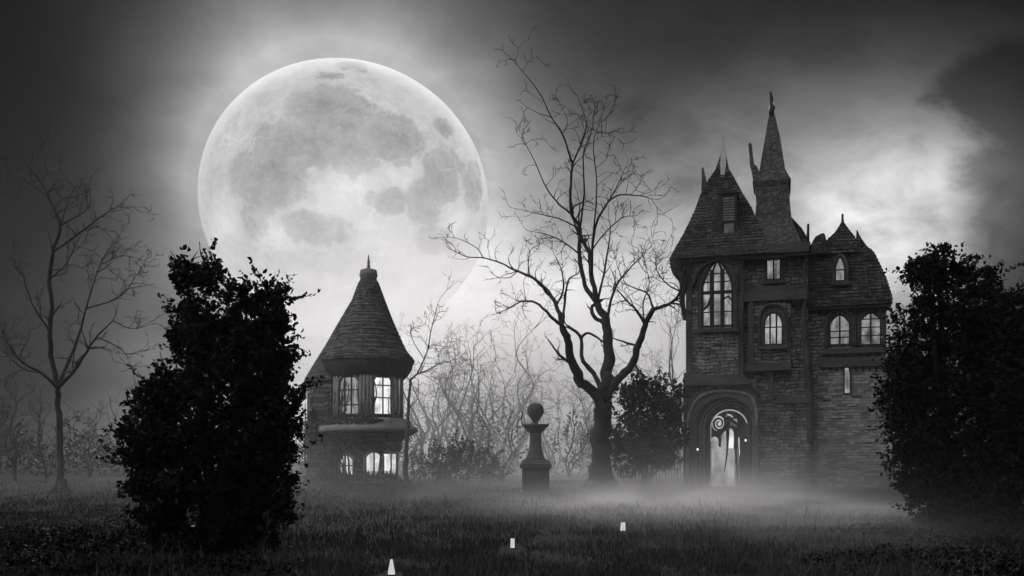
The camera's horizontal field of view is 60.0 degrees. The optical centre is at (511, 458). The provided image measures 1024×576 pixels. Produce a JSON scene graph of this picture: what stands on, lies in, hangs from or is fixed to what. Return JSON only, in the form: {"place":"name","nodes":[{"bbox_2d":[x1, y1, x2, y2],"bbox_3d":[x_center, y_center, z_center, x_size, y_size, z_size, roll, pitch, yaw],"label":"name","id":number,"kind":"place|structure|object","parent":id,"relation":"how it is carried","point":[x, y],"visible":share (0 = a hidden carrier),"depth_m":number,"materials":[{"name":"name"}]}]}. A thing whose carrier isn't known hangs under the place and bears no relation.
{"place":"outdoors","nodes":[
{"label":"outdoors","id":0,"kind":"place"},
{"bbox_2d":[198,58,487,336],"bbox_3d":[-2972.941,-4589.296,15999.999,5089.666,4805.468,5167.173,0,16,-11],"label":"moon","id":1,"kind":"object","parent":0,"point":[327,176],"visible":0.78,"depth_m":13978.59,"materials":[{"name":"white"}]},
{"bbox_2d":[0,459,1023,575],"bbox_3d":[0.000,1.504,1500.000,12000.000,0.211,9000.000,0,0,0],"label":"ground","id":2,"kind":"structure","parent":0,"point":[96,477],"depth_m":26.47,"materials":[{"name":"black plant"}]},
{"bbox_2d":[0,353,34,480],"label":"bare sapling","id":3,"kind":"object","parent":2,"relation":"on","point":[14,466],"visible":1,"depth_m":60.19,"materials":[{"name":"grey plant"}]},
{"bbox_2d":[21,386,81,478],"bbox_3d":[-33.679,-2.046,64.769,3.586,7.365,3.976,0,0,23],"label":"bare sapling","id":4,"kind":"object","parent":2,"relation":"on","point":[41,456],"visible":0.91,"depth_m":64.38,"materials":[{"name":"grey plant"}]},
{"bbox_2d":[0,122,164,492],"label":"dead tree","id":5,"kind":"object","parent":2,"relation":"on","point":[61,483],"visible":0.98,"depth_m":38.06,"materials":[{"name":"grey plant"}]},
{"bbox_2d":[65,387,126,477],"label":"bare sapling","id":6,"kind":"object","parent":2,"relation":"on","point":[89,474],"visible":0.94,"depth_m":68.11,"materials":[{"name":"grey plant"}]},
{"bbox_2d":[95,237,326,555],"bbox_3d":[-4.890,-0.833,14.744,3.718,5.470,2.400,0,0,0],"label":"leafy bush","id":7,"kind":"object","parent":2,"relation":"on","point":[259,411],"visible":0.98,"depth_m":14.31,"materials":[{"name":"black plant"}]},
{"bbox_2d":[300,463,403,483],"bbox_3d":[-9.456,1.391,55.052,7.510,2.312,3.816,0,0,0],"label":"shrub","id":8,"kind":"object","parent":2,"relation":"on","point":[327,476],"visible":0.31,"depth_m":54.97,"materials":[{"name":"black plant"}]},
{"bbox_2d":[304,255,418,481],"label":"round tower","id":9,"kind":"structure","parent":2,"relation":"on","point":[364,343],"depth_m":58.24,"materials":[{"name":"stone"}]},
{"bbox_2d":[299,375,392,481],"bbox_3d":[-11.548,-2.202,59.627,8.170,7.693,4.630,0,0,16],"label":"climbing vine","id":10,"kind":"object","parent":9,"relation":"attached to","point":[332,439],"visible":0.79,"depth_m":57.99,"materials":[{"name":"black plant"}]},
{"bbox_2d":[337,375,358,415],"bbox_3d":[-10.669,-4.219,57.931,1.884,2.909,0.363,0,0,25],"label":"window","id":11,"kind":"structure","parent":9,"relation":"in","point":[352,407],"depth_m":57.82,"materials":[{"name":"white glass"}]},
{"bbox_2d":[340,452,355,480],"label":"window","id":12,"kind":"structure","parent":9,"relation":"in","point":[351,458],"depth_m":58.20,"materials":[{"name":"white glass"}]},
{"bbox_2d":[363,451,383,481],"bbox_3d":[-9.050,0.547,58.118,1.395,2.324,0.302,0,0,-19],"label":"window","id":13,"kind":"structure","parent":9,"relation":"in","point":[371,458],"depth_m":58.03,"materials":[{"name":"white glass"}]},
{"bbox_2d":[373,375,392,416],"bbox_3d":[-8.472,-4.254,58.045,1.581,2.979,0.306,0,0,-33],"label":"window","id":14,"kind":"structure","parent":9,"relation":"in","point":[385,388],"depth_m":57.99,"materials":[{"name":"white glass"}]},
{"bbox_2d":[380,451,397,480],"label":"window","id":15,"kind":"structure","parent":9,"relation":"in","point":[390,457],"depth_m":58.80,"materials":[{"name":"white glass"}]},
{"bbox_2d":[395,377,401,415],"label":"window","id":16,"kind":"structure","parent":9,"relation":"in","point":[400,380],"depth_m":59.23,"materials":[{"name":"grey glass"}]},
{"bbox_2d":[388,558,394,574],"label":"candle","id":17,"kind":"object","parent":2,"relation":"on","point":[391,570],"visible":1,"depth_m":11.21,"materials":[{"name":"white wax"}]},
{"bbox_2d":[396,311,453,470],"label":"bare sapling","id":18,"kind":"object","parent":2,"relation":"on","point":[422,407],"visible":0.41,"depth_m":88.40,"materials":[{"name":"grey plant"}]},
{"bbox_2d":[398,272,467,482],"bbox_3d":[-5.481,-4.864,56.068,5.634,14.044,3.901,0,0,-41],"label":"dead tree","id":19,"kind":"object","parent":2,"relation":"on","point":[405,465],"visible":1,"depth_m":55.88,"materials":[{"name":"grey plant"}]},
{"bbox_2d":[404,342,473,456],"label":"bare sapling","id":20,"kind":"object","parent":2,"relation":"on","point":[445,406],"visible":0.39,"depth_m":96.39,"materials":[{"name":"grey plant"}]},
{"bbox_2d":[415,346,478,469],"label":"bare sapling","id":21,"kind":"object","parent":2,"relation":"on","point":[434,423],"visible":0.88,"depth_m":81.68,"materials":[{"name":"grey plant"}]},
{"bbox_2d":[403,326,505,475],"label":"bare sapling","id":22,"kind":"object","parent":2,"relation":"on","point":[444,416],"visible":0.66,"depth_m":80.51,"materials":[{"name":"grey plant"}]},
{"bbox_2d":[413,351,498,473],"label":"bare sapling","id":23,"kind":"object","parent":2,"relation":"on","point":[452,409],"visible":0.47,"depth_m":93.58,"materials":[{"name":"grey plant"}]},
{"bbox_2d":[409,430,515,481],"bbox_3d":[-3.365,0.132,57.731,7.068,4.231,4.000,0,0,7],"label":"shrub","id":24,"kind":"object","parent":2,"relation":"on","point":[452,467],"visible":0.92,"depth_m":57.79,"materials":[{"name":"grey plant"}]},
{"bbox_2d":[413,315,514,473],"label":"bare sapling","id":25,"kind":"object","parent":2,"relation":"on","point":[458,418],"visible":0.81,"depth_m":81.55,"materials":[{"name":"grey plant"}]},
{"bbox_2d":[417,341,531,473],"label":"bare sapling","id":26,"kind":"object","parent":2,"relation":"on","point":[465,422],"visible":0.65,"depth_m":89.47,"materials":[{"name":"grey plant"}]},
{"bbox_2d":[426,368,525,467],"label":"bare sapling","id":27,"kind":"object","parent":2,"relation":"on","point":[484,406],"visible":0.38,"depth_m":96.05,"materials":[{"name":"grey plant"}]},
{"bbox_2d":[453,404,500,474],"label":"bare sapling","id":28,"kind":"object","parent":2,"relation":"on","point":[476,427],"visible":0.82,"depth_m":73.42,"materials":[{"name":"grey plant"}]},
{"bbox_2d":[459,359,514,472],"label":"bare sapling","id":29,"kind":"object","parent":2,"relation":"on","point":[492,413],"visible":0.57,"depth_m":88.38,"materials":[{"name":"grey plant"}]},
{"bbox_2d":[446,311,534,467],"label":"bare sapling","id":30,"kind":"object","parent":2,"relation":"on","point":[504,394],"visible":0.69,"depth_m":92.18,"materials":[{"name":"grey plant"}]},
{"bbox_2d":[445,384,547,476],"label":"bare sapling","id":31,"kind":"object","parent":2,"relation":"on","point":[511,436],"visible":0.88,"depth_m":66.35,"materials":[{"name":"grey plant"}]},
{"bbox_2d":[460,356,551,471],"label":"bare sapling","id":32,"kind":"object","parent":2,"relation":"on","point":[517,469],"visible":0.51,"depth_m":97.29,"materials":[{"name":"grey plant"}]},
{"bbox_2d":[0,403,1013,477],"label":"undergrowth","id":33,"kind":"object","parent":2,"relation":"on","point":[7,465],"visible":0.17,"depth_m":79.11,"materials":[{"name":"grey plant"}]},
{"bbox_2d":[0,509,1023,575],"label":"ground ivy","id":34,"kind":"object","parent":2,"relation":"on","point":[61,539],"visible":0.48,"depth_m":13.95,"materials":[{"name":"black plant"}]},
{"bbox_2d":[510,538,514,547],"bbox_3d":[0.009,1.391,14.674,0.072,0.165,0.072,0,0,0],"label":"candle","id":35,"kind":"object","parent":2,"relation":"on","point":[512,542],"visible":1,"depth_m":14.64,"materials":[{"name":"white wax"}]},
{"bbox_2d":[489,366,546,458],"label":"bare sapling","id":36,"kind":"object","parent":2,"relation":"on","point":[515,415],"visible":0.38,"depth_m":91.78,"materials":[{"name":"grey plant"}]},
{"bbox_2d":[480,282,570,474],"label":"bare sapling","id":37,"kind":"object","parent":2,"relation":"on","point":[522,406],"visible":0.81,"depth_m":83.90,"materials":[{"name":"grey plant"}]},
{"bbox_2d":[520,403,551,493],"bbox_3d":[1.005,-0.395,38.000,1.325,3.990,1.325,0,0,0],"label":"stone monument","id":38,"kind":"object","parent":2,"relation":"on","point":[535,465],"visible":0.98,"depth_m":37.43,"materials":[{"name":"grey stone"}]},
{"bbox_2d":[508,366,575,474],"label":"bare sapling","id":39,"kind":"object","parent":2,"relation":"on","point":[552,471],"visible":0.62,"depth_m":84.32,"materials":[{"name":"grey plant"}]},
{"bbox_2d":[527,362,586,471],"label":"bare sapling","id":40,"kind":"object","parent":2,"relation":"on","point":[559,422],"visible":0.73,"depth_m":89.98,"materials":[{"name":"grey plant"}]},
{"bbox_2d":[428,25,697,488],"bbox_3d":[2.003,-8.753,40.625,11.921,21.704,9.100,0,0,0],"label":"dead tree","id":41,"kind":"object","parent":2,"relation":"on","point":[600,472],"visible":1,"depth_m":41.15,"materials":[{"name":"black plant"}]},
{"bbox_2d":[549,378,593,477],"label":"bare sapling","id":42,"kind":"object","parent":2,"relation":"on","point":[581,450],"visible":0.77,"depth_m":69.41,"materials":[{"name":"grey plant"}]},
{"bbox_2d":[546,377,629,472],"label":"bare sapling","id":43,"kind":"object","parent":2,"relation":"on","point":[581,419],"visible":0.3,"depth_m":96.08,"materials":[{"name":"grey plant"}]},
{"bbox_2d":[557,357,640,472],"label":"bare sapling","id":44,"kind":"object","parent":2,"relation":"on","point":[584,413],"visible":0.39,"depth_m":93.33,"materials":[{"name":"grey plant"}]},
{"bbox_2d":[620,522,625,530],"bbox_3d":[2.294,1.401,18.342,0.107,0.187,0.106,0,0,0],"label":"candle","id":45,"kind":"object","parent":2,"relation":"on","point":[622,526],"visible":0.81,"depth_m":18.30,"materials":[{"name":"white wax"}]},
{"bbox_2d":[591,340,682,476],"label":"bare sapling","id":46,"kind":"object","parent":2,"relation":"on","point":[679,451],"visible":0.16,"depth_m":73.97,"materials":[{"name":"grey plant"}]},
{"bbox_2d":[586,361,695,487],"bbox_3d":[6.643,-1.725,45.539,5.604,6.748,3.810,0,0,0],"label":"leafy bush","id":47,"kind":"object","parent":2,"relation":"on","point":[642,440],"visible":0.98,"depth_m":45.14,"materials":[{"name":"black plant"}]},
{"bbox_2d":[614,463,680,487],"bbox_3d":[6.904,0.860,45.184,3.404,1.280,0.057,0,0,0],"label":"picket fence","id":48,"kind":"object","parent":2,"relation":"on","point":[647,482],"visible":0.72,"depth_m":45.16,"materials":[{"name":"grey wood"}]},
{"bbox_2d":[617,277,684,475],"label":"bare sapling","id":49,"kind":"object","parent":2,"relation":"on","point":[670,351],"visible":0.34,"depth_m":79.81,"materials":[{"name":"grey plant"}]},
{"bbox_2d":[669,91,892,487],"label":"gothic house","id":50,"kind":"structure","parent":2,"relation":"on","point":[785,326],"depth_m":46.44,"materials":[{"name":"brick"}]},
{"bbox_2d":[696,261,738,332],"bbox_3d":[10.849,-8.692,46.863,2.228,4.036,0.380,0,0,17],"label":"window","id":51,"kind":"structure","parent":50,"relation":"in","point":[717,287],"depth_m":46.89,"materials":[{"name":"grey glass"}]},
{"bbox_2d":[711,411,747,486],"bbox_3d":[11.669,-0.523,47.347,2.033,4.087,0.293,0,0,17],"label":"door","id":52,"kind":"structure","parent":50,"relation":"in","point":[729,429],"depth_m":47.40,"materials":[{"name":"white glass"}]},
{"bbox_2d":[759,309,787,349],"bbox_3d":[13.595,-6.741,46.152,1.441,2.085,0.350,0,0,17],"label":"window","id":53,"kind":"structure","parent":50,"relation":"in","point":[773,323],"depth_m":46.20,"materials":[{"name":"white glass"}]},
{"bbox_2d":[762,259,785,284],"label":"window","id":54,"kind":"structure","parent":50,"relation":"in","point":[773,271],"depth_m":46.61,"materials":[{"name":"white glass"}]},
{"bbox_2d":[830,253,849,285],"bbox_3d":[16.984,-9.795,45.907,0.940,1.668,0.350,0,0,17],"label":"window","id":55,"kind":"structure","parent":50,"relation":"in","point":[840,265],"depth_m":45.94,"materials":[{"name":"white glass"}]},
{"bbox_2d":[828,311,852,345],"bbox_3d":[17.067,-6.811,46.185,1.459,1.833,0.210,0,0,17],"label":"window","id":56,"kind":"structure","parent":50,"relation":"in","point":[840,326],"depth_m":46.17,"materials":[{"name":"white glass"}]},
{"bbox_2d":[843,367,851,393],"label":"window","id":57,"kind":"structure","parent":50,"relation":"in","point":[847,376],"depth_m":46.04,"materials":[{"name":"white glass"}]},
{"bbox_2d":[856,308,885,345],"bbox_3d":[18.502,-6.792,45.745,1.399,1.907,0.210,0,0,17],"label":"window","id":58,"kind":"structure","parent":50,"relation":"in","point":[868,325],"depth_m":45.74,"materials":[{"name":"grey glass"}]},
{"bbox_2d":[867,241,1023,528],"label":"leafy bush","id":59,"kind":"object","parent":2,"relation":"on","point":[948,480],"visible":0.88,"depth_m":18.75,"materials":[{"name":"black plant"}]},
{"bbox_2d":[969,278,1023,533],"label":"leafy bush","id":60,"kind":"object","parent":2,"relation":"on","point":[1013,397],"visible":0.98,"depth_m":17.68,"materials":[{"name":"black plant"}]},
{"bbox_2d":[0,0,1023,458],"label":"sky","id":61,"kind":"structure","parent":0,"point":[903,120],"materials":[{"name":"grey"}]}
]}

